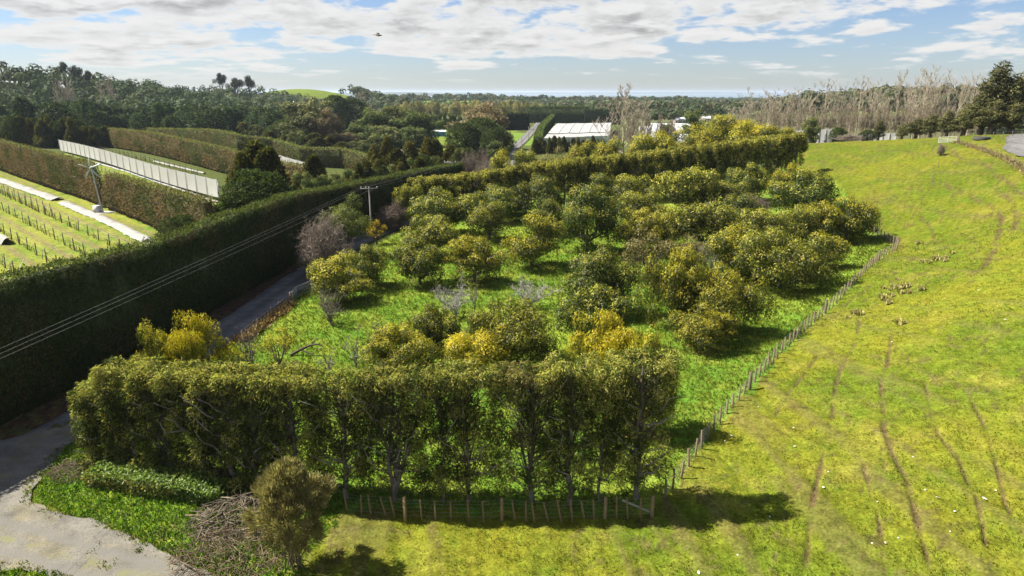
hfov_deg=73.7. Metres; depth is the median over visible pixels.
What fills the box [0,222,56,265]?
trellis row
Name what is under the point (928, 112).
bare alder
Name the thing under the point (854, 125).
bare alder
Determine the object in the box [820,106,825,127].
bare alder
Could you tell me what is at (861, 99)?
bare poplar
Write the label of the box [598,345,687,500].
shelterbelt tree
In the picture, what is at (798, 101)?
bare poplar
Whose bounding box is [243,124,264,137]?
gully tree
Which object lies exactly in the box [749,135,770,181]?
shelterbelt tree
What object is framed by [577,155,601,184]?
shelterbelt tree
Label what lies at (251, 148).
conifer
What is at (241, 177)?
conifer
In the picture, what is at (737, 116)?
bare poplar
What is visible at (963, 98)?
bare poplar
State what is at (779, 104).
bare poplar
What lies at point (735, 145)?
shelterbelt tree
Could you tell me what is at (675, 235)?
avocado tree
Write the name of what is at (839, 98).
bare poplar
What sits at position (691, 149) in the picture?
shelterbelt tree
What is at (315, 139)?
gully tree
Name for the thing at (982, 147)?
wire fence
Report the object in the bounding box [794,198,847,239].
avocado tree
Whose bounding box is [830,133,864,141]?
scrub bush
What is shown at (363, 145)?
broadleaf tree
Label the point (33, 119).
dark conifer
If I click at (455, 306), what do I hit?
bare tree
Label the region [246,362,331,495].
shelterbelt tree
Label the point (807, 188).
avocado tree
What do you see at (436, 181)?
shelterbelt tree
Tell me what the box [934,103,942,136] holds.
bare alder
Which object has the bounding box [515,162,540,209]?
shelterbelt tree
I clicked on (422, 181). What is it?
shelterbelt tree
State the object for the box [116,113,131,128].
pine tree
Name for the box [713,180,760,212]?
avocado tree
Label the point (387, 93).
shore land
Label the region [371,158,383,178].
golden conifer
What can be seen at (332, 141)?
gully tree
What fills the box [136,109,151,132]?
pine tree
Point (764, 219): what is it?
avocado tree
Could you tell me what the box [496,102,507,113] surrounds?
willow tree
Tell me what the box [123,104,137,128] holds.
pine tree
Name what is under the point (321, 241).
grey shrub
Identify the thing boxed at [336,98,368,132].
dark pine
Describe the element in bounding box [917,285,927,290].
straw tuft
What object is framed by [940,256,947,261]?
straw tuft
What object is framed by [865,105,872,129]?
bare alder
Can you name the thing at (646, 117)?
bare poplar
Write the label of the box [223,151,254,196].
conifer
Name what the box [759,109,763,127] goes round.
bare alder
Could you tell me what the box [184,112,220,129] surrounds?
pine tree
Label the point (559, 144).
young conifer
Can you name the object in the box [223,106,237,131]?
pine tree
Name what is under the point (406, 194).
avocado tree
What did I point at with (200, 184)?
windbreak netting
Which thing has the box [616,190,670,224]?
avocado tree
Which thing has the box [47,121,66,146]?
dark conifer
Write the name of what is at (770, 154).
shelterbelt tree
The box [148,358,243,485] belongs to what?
shelterbelt tree
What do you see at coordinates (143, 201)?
shelter hedge
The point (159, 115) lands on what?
pine tree
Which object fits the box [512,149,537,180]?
avocado tree
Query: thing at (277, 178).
conifer
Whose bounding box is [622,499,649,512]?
stay pole
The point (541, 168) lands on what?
shelterbelt tree
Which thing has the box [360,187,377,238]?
power pole
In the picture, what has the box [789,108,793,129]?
bare alder
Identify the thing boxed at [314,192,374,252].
roadside tree
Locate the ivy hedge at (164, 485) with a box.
[80,456,232,508]
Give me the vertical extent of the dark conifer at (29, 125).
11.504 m
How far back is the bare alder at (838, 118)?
244.48 m
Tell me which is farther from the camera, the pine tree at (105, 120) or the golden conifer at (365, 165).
the pine tree at (105, 120)
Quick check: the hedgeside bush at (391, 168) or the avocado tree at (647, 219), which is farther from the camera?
the hedgeside bush at (391, 168)
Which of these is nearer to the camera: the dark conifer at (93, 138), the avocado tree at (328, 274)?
the avocado tree at (328, 274)
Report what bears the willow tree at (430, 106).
on the ground at (966, 191)
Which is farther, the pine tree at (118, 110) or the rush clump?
the pine tree at (118, 110)
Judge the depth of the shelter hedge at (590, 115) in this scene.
551.19 m
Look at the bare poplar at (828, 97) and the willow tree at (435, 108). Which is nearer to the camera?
the bare poplar at (828, 97)
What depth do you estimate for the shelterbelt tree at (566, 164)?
121.55 m
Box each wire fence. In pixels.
[241,295,289,335]
[343,492,654,523]
[664,227,898,498]
[956,136,1018,160]
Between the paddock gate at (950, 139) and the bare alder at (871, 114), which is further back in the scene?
the bare alder at (871, 114)
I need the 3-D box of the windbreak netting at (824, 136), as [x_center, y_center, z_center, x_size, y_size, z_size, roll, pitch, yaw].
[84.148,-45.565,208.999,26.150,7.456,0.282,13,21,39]
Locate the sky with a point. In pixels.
(324, 45)
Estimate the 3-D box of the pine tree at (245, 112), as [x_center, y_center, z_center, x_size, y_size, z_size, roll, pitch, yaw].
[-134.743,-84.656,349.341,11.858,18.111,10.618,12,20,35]
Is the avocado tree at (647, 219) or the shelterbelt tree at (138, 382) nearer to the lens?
the shelterbelt tree at (138, 382)
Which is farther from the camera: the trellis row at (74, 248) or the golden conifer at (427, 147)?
the golden conifer at (427, 147)
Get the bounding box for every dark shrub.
[155,216,189,237]
[170,214,192,231]
[212,203,227,218]
[218,196,244,214]
[231,192,257,208]
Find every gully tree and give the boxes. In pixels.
[237,122,250,135]
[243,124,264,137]
[260,131,279,139]
[280,133,289,142]
[286,130,307,144]
[301,133,329,148]
[325,134,336,147]
[333,141,349,149]
[339,132,360,141]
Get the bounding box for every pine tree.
[0,104,8,121]
[10,95,37,118]
[33,103,44,111]
[36,104,81,120]
[37,101,78,135]
[68,101,103,118]
[72,99,99,129]
[90,101,103,118]
[91,110,114,127]
[102,105,112,121]
[109,115,123,127]
[110,106,123,115]
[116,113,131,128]
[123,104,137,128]
[128,112,150,130]
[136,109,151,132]
[146,101,177,120]
[151,101,168,127]
[157,114,182,128]
[174,104,197,125]
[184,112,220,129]
[190,105,216,114]
[197,107,231,131]
[216,113,234,133]
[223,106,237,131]
[228,106,242,125]
[229,104,246,126]
[242,104,256,124]
[243,106,270,123]
[243,117,258,126]
[246,120,257,131]
[254,110,285,135]
[280,109,296,117]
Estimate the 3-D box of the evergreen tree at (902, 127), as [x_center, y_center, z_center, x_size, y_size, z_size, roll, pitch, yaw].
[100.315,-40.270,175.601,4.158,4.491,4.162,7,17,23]
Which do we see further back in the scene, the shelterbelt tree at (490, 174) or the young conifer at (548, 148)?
the young conifer at (548, 148)
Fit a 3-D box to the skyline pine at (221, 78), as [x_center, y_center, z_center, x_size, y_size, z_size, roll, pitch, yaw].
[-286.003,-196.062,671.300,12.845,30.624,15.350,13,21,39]
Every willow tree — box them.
[398,101,407,111]
[406,101,417,111]
[416,100,425,113]
[425,101,434,115]
[431,101,443,119]
[441,103,449,115]
[448,101,461,114]
[460,99,470,115]
[467,99,475,113]
[474,99,486,114]
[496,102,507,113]
[500,100,510,113]
[506,99,514,113]
[512,100,524,112]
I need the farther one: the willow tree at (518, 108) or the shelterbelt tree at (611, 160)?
the willow tree at (518, 108)
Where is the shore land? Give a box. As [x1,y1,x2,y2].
[225,92,463,95]
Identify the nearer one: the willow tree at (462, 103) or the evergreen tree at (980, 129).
the evergreen tree at (980, 129)
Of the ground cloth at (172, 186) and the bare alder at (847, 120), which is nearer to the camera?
the ground cloth at (172, 186)
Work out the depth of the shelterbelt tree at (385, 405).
35.14 m
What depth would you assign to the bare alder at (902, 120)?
220.37 m
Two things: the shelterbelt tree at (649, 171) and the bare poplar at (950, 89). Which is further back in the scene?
the bare poplar at (950, 89)
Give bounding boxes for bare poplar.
[51,79,64,102]
[56,79,74,102]
[66,77,78,101]
[95,82,104,101]
[101,75,117,99]
[592,82,641,153]
[617,90,645,148]
[631,98,653,137]
[726,106,736,120]
[728,102,753,122]
[737,86,762,123]
[753,93,769,124]
[761,88,778,126]
[768,91,790,128]
[775,88,800,126]
[790,85,812,129]
[794,84,822,129]
[813,79,836,128]
[829,84,856,133]
[846,75,870,134]
[846,82,861,132]
[863,78,883,129]
[874,82,893,121]
[879,69,909,132]
[903,79,919,123]
[904,66,928,138]
[908,65,940,137]
[920,70,951,119]
[936,68,961,134]
[949,79,972,135]
[961,72,982,135]
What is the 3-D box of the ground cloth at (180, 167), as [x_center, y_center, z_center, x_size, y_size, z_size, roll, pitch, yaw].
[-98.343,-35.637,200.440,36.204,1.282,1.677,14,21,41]
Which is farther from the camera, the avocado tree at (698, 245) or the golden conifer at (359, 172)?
the golden conifer at (359, 172)
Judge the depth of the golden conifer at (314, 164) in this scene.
132.59 m
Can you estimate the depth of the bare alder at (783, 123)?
243.55 m
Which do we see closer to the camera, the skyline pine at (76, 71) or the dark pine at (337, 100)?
the dark pine at (337, 100)
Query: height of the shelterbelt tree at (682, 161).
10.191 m
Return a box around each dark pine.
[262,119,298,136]
[318,94,353,128]
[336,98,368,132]
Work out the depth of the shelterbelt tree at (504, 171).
117.56 m
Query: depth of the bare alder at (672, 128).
201.11 m
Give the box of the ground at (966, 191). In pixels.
[0,81,1023,575]
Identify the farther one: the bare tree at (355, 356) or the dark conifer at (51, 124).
the dark conifer at (51, 124)
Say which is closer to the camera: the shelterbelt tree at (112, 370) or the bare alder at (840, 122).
the shelterbelt tree at (112, 370)
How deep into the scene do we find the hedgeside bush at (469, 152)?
186.00 m
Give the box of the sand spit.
[333,92,781,93]
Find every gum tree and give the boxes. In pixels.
[275,96,346,135]
[300,107,342,141]
[445,100,510,138]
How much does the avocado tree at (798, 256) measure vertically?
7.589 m
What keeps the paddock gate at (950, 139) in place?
on the ground at (966, 191)
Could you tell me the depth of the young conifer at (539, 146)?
265.01 m
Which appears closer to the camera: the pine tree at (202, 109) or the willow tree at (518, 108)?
the pine tree at (202, 109)
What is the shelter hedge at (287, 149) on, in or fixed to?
on the ground at (966, 191)
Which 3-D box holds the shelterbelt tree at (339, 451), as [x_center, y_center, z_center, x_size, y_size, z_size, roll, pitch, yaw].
[-8.869,7.806,36.174,4.405,7.879,2.823,0,16,0]
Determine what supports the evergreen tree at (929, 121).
on the ground at (966, 191)
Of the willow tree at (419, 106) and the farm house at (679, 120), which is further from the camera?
the willow tree at (419, 106)
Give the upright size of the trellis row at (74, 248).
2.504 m
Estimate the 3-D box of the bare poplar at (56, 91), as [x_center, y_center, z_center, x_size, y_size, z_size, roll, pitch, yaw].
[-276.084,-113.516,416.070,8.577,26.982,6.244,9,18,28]
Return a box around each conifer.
[0,115,21,142]
[0,118,10,139]
[11,115,31,143]
[22,117,40,146]
[29,117,40,135]
[32,118,56,147]
[41,113,54,145]
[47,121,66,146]
[55,118,66,139]
[64,116,82,143]
[73,118,87,143]
[75,126,91,145]
[84,125,105,147]
[91,127,107,147]
[98,125,111,147]
[214,167,282,210]
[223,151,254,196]
[243,138,272,166]
[243,171,294,205]
[252,146,291,197]
[301,153,328,186]
[352,163,366,181]
[361,159,373,177]
[365,143,382,166]
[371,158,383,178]
[380,134,393,172]
[388,148,408,171]
[401,139,418,169]
[410,156,427,170]
[418,135,436,157]
[431,138,443,157]
[435,158,445,165]
[441,143,455,164]
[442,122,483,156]
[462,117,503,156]
[479,127,515,157]
[531,139,539,152]
[536,140,544,154]
[542,140,546,153]
[545,137,552,153]
[550,135,558,153]
[557,136,561,151]
[560,136,567,152]
[568,138,575,149]
[575,137,580,149]
[590,135,595,148]
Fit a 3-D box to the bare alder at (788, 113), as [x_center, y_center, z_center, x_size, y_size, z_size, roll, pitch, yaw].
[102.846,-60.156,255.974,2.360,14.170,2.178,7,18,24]
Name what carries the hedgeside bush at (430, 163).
on the ground at (966, 191)
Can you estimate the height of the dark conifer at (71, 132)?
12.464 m
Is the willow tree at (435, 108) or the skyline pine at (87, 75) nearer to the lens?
the skyline pine at (87, 75)
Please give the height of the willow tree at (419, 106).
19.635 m
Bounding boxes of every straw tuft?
[852,309,865,315]
[877,293,888,299]
[883,297,892,304]
[891,317,907,324]
[893,285,902,289]
[905,288,914,293]
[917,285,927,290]
[932,254,940,260]
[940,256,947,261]
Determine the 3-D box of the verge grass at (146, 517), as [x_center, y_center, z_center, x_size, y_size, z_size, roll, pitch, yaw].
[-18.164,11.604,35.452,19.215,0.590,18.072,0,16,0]
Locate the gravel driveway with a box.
[0,421,213,575]
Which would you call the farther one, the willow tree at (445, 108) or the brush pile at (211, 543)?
the willow tree at (445, 108)
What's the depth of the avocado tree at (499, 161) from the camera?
146.19 m
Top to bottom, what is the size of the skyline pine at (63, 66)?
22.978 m
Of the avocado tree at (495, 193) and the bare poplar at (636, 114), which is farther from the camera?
the bare poplar at (636, 114)
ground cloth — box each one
[0,178,62,199]
[0,234,14,244]
[58,201,151,243]
[93,161,216,201]
[153,161,204,172]
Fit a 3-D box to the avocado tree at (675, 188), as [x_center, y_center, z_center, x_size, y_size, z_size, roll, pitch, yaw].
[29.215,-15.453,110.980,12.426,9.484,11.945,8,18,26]
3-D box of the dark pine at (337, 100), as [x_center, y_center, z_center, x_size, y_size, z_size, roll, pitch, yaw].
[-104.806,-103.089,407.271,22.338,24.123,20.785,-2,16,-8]
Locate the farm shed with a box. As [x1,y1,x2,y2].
[432,130,446,135]
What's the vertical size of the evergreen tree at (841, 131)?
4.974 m
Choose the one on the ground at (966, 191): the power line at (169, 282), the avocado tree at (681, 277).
the avocado tree at (681, 277)
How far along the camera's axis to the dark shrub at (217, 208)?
94.80 m
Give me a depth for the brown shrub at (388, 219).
106.85 m
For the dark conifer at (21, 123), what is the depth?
259.33 m
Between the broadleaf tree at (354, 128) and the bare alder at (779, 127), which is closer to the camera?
the bare alder at (779, 127)
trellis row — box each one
[0,183,51,216]
[0,186,131,245]
[0,202,95,253]
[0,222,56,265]
[0,254,13,270]
[98,146,197,174]
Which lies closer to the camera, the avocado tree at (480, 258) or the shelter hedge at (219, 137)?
the avocado tree at (480, 258)
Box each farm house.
[672,117,685,122]
[700,116,710,121]
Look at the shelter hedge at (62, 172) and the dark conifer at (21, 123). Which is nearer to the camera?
the shelter hedge at (62, 172)
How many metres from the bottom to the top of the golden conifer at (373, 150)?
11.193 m
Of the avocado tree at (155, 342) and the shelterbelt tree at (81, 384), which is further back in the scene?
the avocado tree at (155, 342)
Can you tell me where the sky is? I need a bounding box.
[0,0,1023,92]
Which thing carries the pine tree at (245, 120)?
on the ground at (966, 191)
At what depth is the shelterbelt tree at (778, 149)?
136.24 m
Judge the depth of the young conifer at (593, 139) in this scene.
267.64 m
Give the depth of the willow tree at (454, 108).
666.93 m
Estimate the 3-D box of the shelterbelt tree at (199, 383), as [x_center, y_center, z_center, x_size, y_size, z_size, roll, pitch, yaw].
[-15.236,7.823,36.879,4.227,7.643,2.883,0,16,0]
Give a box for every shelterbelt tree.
[65,379,123,467]
[66,380,135,469]
[85,354,170,473]
[115,357,200,478]
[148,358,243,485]
[179,362,265,492]
[206,359,292,494]
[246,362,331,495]
[297,363,383,499]
[339,360,438,501]
[407,175,433,210]
[408,363,472,502]
[424,175,448,214]
[431,357,505,502]
[435,173,458,214]
[451,173,473,199]
[460,171,487,195]
[476,168,501,202]
[488,358,578,502]
[490,167,514,206]
[503,165,525,207]
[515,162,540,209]
[526,160,552,184]
[535,350,606,506]
[545,159,566,204]
[554,159,576,207]
[563,156,589,197]
[574,368,636,502]
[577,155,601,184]
[589,154,613,189]
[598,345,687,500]
[601,154,623,202]
[613,152,636,179]
[625,150,645,182]
[634,150,656,191]
[644,148,670,187]
[655,147,681,178]
[667,146,688,176]
[676,144,701,184]
[684,143,710,191]
[697,142,722,180]
[710,140,732,181]
[718,139,742,181]
[729,138,753,173]
[739,137,761,170]
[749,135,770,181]
[758,135,782,181]
[765,134,790,175]
[777,132,799,172]
[784,131,808,169]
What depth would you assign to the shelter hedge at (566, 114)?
576.66 m
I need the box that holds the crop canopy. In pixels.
[544,122,611,145]
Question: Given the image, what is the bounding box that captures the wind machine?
[78,155,115,213]
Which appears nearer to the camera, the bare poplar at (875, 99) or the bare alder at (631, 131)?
the bare alder at (631, 131)
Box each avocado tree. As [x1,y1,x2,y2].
[129,318,173,376]
[161,309,228,365]
[209,338,246,364]
[251,325,296,366]
[306,251,376,305]
[339,243,388,284]
[357,317,446,376]
[387,237,444,284]
[391,182,425,226]
[397,213,458,249]
[408,186,479,229]
[408,302,461,347]
[441,234,517,283]
[443,323,514,377]
[453,183,480,215]
[460,200,515,239]
[460,296,559,369]
[467,183,522,219]
[489,146,517,185]
[499,210,567,266]
[510,173,563,214]
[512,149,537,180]
[531,197,567,227]
[534,146,575,177]
[549,282,644,344]
[557,181,625,251]
[557,241,644,307]
[562,138,607,176]
[564,308,641,378]
[585,171,617,206]
[592,136,624,175]
[607,173,664,206]
[613,206,675,249]
[613,323,679,424]
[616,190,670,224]
[617,225,682,280]
[627,131,658,176]
[630,243,720,327]
[632,128,686,172]
[649,164,724,210]
[654,209,699,244]
[656,199,740,245]
[667,301,741,356]
[671,233,717,268]
[677,122,722,165]
[677,261,781,334]
[682,126,719,166]
[701,114,758,155]
[703,221,763,279]
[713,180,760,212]
[718,192,768,228]
[724,161,772,198]
[727,119,767,140]
[731,222,841,293]
[737,207,809,241]
[744,123,783,153]
[763,162,805,204]
[766,167,842,214]
[768,127,796,148]
[776,204,825,241]
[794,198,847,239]
[807,230,851,265]
[817,194,882,239]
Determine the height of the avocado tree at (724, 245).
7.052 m
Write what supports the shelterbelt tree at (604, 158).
on the ground at (966, 191)
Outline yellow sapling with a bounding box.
[366,219,387,243]
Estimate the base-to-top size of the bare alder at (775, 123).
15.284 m
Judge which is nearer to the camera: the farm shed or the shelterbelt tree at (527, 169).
the shelterbelt tree at (527, 169)
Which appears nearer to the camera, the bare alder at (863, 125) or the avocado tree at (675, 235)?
the avocado tree at (675, 235)
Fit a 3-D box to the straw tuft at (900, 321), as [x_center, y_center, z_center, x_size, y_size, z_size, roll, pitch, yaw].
[32.754,2.804,57.701,1.189,0.755,1.080,-1,16,-3]
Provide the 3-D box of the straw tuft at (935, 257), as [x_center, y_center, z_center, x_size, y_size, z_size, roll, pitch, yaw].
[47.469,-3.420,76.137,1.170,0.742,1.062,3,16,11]
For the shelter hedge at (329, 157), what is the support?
on the ground at (966, 191)
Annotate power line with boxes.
[0,163,450,358]
[0,166,435,353]
[2,165,434,347]
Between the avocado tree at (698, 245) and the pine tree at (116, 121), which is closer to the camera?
the avocado tree at (698, 245)
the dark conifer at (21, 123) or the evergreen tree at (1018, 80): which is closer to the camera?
the evergreen tree at (1018, 80)
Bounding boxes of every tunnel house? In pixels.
[638,126,659,134]
[651,123,691,127]
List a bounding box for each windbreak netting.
[58,140,218,200]
[279,155,304,166]
[795,128,832,142]
[831,133,895,141]
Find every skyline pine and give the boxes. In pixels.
[53,61,69,90]
[69,65,82,83]
[80,70,95,84]
[212,73,226,91]
[224,78,243,94]
[241,75,255,98]
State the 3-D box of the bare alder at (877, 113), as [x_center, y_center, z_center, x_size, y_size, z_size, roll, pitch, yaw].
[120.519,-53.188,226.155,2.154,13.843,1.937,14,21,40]
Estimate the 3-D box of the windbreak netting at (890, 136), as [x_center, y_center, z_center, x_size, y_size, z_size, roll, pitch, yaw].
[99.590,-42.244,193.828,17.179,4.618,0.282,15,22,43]
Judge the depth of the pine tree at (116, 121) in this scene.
317.34 m
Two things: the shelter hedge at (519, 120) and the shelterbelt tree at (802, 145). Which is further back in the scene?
the shelter hedge at (519, 120)
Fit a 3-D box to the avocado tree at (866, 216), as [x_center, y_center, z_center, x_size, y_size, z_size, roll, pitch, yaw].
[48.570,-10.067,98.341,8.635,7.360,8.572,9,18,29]
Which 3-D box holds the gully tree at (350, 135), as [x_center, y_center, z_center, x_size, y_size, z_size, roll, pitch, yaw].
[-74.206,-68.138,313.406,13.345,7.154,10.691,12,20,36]
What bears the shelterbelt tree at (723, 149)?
on the ground at (966, 191)
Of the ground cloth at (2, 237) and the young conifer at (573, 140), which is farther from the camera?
the young conifer at (573, 140)
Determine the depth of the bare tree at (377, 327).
59.25 m
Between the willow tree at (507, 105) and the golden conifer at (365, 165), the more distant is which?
the willow tree at (507, 105)
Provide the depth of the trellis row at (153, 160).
207.25 m
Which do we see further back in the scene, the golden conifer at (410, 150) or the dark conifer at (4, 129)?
the dark conifer at (4, 129)
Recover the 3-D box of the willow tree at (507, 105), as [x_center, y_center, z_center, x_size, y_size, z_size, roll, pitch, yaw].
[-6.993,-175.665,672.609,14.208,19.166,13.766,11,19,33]
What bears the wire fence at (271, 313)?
on the ground at (966, 191)
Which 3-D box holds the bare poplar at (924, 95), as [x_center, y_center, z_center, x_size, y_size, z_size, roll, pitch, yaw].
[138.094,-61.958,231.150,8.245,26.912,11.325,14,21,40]
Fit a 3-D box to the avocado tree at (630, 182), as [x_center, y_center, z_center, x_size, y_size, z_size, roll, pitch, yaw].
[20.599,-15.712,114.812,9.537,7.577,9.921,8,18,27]
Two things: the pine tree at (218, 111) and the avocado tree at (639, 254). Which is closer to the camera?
the avocado tree at (639, 254)
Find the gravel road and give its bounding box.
[24,123,539,446]
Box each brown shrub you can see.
[373,206,400,230]
[386,199,409,228]
[457,148,482,185]
[469,157,492,190]
[472,145,492,170]
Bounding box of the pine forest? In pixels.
[0,60,326,113]
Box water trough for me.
[973,136,990,139]
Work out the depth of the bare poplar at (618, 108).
199.10 m
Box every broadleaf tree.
[290,171,311,188]
[317,172,340,189]
[336,135,361,143]
[341,168,353,180]
[343,122,373,143]
[347,140,371,152]
[355,107,400,145]
[355,125,403,148]
[369,105,417,130]
[381,127,430,148]
[398,109,446,141]
[451,148,468,165]
[485,138,511,159]
[654,121,678,141]
[679,109,708,133]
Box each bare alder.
[614,125,620,153]
[626,116,637,147]
[643,117,653,137]
[655,111,666,135]
[667,119,678,140]
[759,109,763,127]
[763,110,766,125]
[770,108,774,127]
[773,106,778,128]
[776,110,780,128]
[780,107,786,129]
[785,110,790,128]
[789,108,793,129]
[790,110,797,129]
[796,107,801,130]
[797,110,803,130]
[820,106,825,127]
[829,108,837,128]
[837,106,842,132]
[838,113,843,135]
[842,104,847,129]
[844,106,851,132]
[847,105,855,133]
[852,107,859,134]
[858,110,864,133]
[861,109,868,134]
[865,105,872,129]
[869,106,873,129]
[874,108,880,127]
[883,106,891,132]
[886,108,894,132]
[893,106,900,131]
[897,108,905,138]
[903,108,909,138]
[909,107,915,137]
[920,104,927,137]
[924,105,932,137]
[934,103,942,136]
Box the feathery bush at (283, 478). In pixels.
[239,455,339,571]
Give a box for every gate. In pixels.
[289,279,312,300]
[938,135,959,142]
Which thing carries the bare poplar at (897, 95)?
on the ground at (966, 191)
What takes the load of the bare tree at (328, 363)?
on the ground at (966, 191)
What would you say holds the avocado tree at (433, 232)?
on the ground at (966, 191)
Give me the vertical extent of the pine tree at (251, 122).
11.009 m
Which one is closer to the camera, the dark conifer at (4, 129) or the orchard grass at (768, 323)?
the orchard grass at (768, 323)
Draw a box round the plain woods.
[263,83,1008,120]
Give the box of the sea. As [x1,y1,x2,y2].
[353,93,800,97]
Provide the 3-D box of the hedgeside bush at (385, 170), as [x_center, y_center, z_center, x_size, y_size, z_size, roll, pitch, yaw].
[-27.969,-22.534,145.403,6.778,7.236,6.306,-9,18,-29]
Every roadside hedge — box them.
[0,161,464,425]
[533,114,554,142]
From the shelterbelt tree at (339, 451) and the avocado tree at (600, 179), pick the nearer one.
the shelterbelt tree at (339, 451)
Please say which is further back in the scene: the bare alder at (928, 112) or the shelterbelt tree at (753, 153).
the bare alder at (928, 112)
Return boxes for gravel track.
[1003,134,1023,156]
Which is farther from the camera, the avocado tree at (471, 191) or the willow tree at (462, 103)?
the willow tree at (462, 103)
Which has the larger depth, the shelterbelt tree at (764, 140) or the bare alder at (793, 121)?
the bare alder at (793, 121)
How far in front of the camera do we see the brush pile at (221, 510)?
34.45 m
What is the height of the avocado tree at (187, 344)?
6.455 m
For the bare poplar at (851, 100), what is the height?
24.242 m
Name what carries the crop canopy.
on the ground at (966, 191)
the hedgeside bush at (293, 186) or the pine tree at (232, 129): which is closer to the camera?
the hedgeside bush at (293, 186)
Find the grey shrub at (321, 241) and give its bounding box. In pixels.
[290,208,357,272]
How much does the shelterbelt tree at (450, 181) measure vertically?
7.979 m
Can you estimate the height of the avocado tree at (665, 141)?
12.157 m
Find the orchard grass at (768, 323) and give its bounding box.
[147,223,894,513]
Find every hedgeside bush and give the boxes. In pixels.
[291,179,302,189]
[291,182,298,190]
[301,177,319,188]
[306,176,334,186]
[336,178,349,183]
[364,169,378,178]
[374,165,391,175]
[383,164,396,175]
[395,161,406,173]
[407,157,413,167]
[413,154,435,166]
[427,155,440,164]
[460,148,478,163]
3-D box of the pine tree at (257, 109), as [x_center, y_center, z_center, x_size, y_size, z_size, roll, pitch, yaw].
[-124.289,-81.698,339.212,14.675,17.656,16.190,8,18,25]
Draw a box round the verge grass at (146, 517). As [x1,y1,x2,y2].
[0,441,351,575]
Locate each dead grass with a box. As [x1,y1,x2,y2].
[228,297,295,343]
[950,140,1023,174]
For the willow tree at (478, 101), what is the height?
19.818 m
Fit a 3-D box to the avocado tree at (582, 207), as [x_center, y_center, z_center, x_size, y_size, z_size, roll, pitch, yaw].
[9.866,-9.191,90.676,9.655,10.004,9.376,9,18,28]
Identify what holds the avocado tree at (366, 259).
on the ground at (966, 191)
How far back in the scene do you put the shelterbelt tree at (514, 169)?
118.29 m
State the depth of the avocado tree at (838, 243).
80.82 m
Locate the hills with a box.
[589,91,797,92]
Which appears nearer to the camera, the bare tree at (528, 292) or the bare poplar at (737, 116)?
the bare tree at (528, 292)
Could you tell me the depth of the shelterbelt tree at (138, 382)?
37.29 m
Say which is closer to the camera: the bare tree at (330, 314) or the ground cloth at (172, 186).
the bare tree at (330, 314)
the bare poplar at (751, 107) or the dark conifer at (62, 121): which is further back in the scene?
the bare poplar at (751, 107)
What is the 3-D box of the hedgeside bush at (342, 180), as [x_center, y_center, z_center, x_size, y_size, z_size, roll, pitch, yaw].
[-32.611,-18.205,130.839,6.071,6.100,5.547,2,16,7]
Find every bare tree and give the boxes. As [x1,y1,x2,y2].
[233,312,258,363]
[307,284,346,325]
[316,343,336,374]
[343,324,368,367]
[369,319,386,335]
[428,275,475,315]
[470,271,477,310]
[510,275,563,308]
[694,239,729,272]
[748,195,771,210]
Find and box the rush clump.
[936,144,945,155]
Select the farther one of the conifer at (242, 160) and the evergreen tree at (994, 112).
the evergreen tree at (994, 112)
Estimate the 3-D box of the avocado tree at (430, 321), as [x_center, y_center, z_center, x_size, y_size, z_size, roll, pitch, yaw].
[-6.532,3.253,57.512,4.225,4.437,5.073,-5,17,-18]
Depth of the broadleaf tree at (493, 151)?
243.66 m
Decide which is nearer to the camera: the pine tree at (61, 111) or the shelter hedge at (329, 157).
the shelter hedge at (329, 157)
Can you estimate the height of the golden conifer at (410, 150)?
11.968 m
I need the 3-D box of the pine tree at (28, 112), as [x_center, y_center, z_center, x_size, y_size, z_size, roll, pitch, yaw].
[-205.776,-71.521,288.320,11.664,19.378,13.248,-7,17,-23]
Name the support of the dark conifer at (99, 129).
on the ground at (966, 191)
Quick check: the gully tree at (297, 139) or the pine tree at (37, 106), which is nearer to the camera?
the gully tree at (297, 139)
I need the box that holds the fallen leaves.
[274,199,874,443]
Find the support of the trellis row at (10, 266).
on the ground at (966, 191)
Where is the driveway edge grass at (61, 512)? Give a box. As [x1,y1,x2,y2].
[0,418,244,575]
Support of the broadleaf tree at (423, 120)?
on the ground at (966, 191)
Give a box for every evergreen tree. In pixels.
[802,117,821,143]
[828,127,847,141]
[857,130,876,140]
[872,119,887,139]
[894,123,908,138]
[904,117,927,138]
[919,113,940,137]
[935,110,960,136]
[947,104,973,135]
[962,92,988,134]
[966,60,1023,134]
[972,99,1010,134]
[992,102,1023,133]
[1000,71,1023,133]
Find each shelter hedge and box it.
[0,137,104,204]
[100,171,216,232]
[107,127,309,181]
[145,127,238,149]
[234,132,273,150]
[271,138,304,160]
[298,146,341,167]
[340,147,374,170]
[494,110,529,129]
[524,105,587,122]
[583,107,620,124]
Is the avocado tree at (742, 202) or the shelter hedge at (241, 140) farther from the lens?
the shelter hedge at (241, 140)
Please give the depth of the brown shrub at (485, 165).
142.47 m
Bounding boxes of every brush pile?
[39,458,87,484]
[165,521,287,575]
[178,489,279,551]
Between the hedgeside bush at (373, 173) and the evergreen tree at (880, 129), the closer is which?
the hedgeside bush at (373, 173)

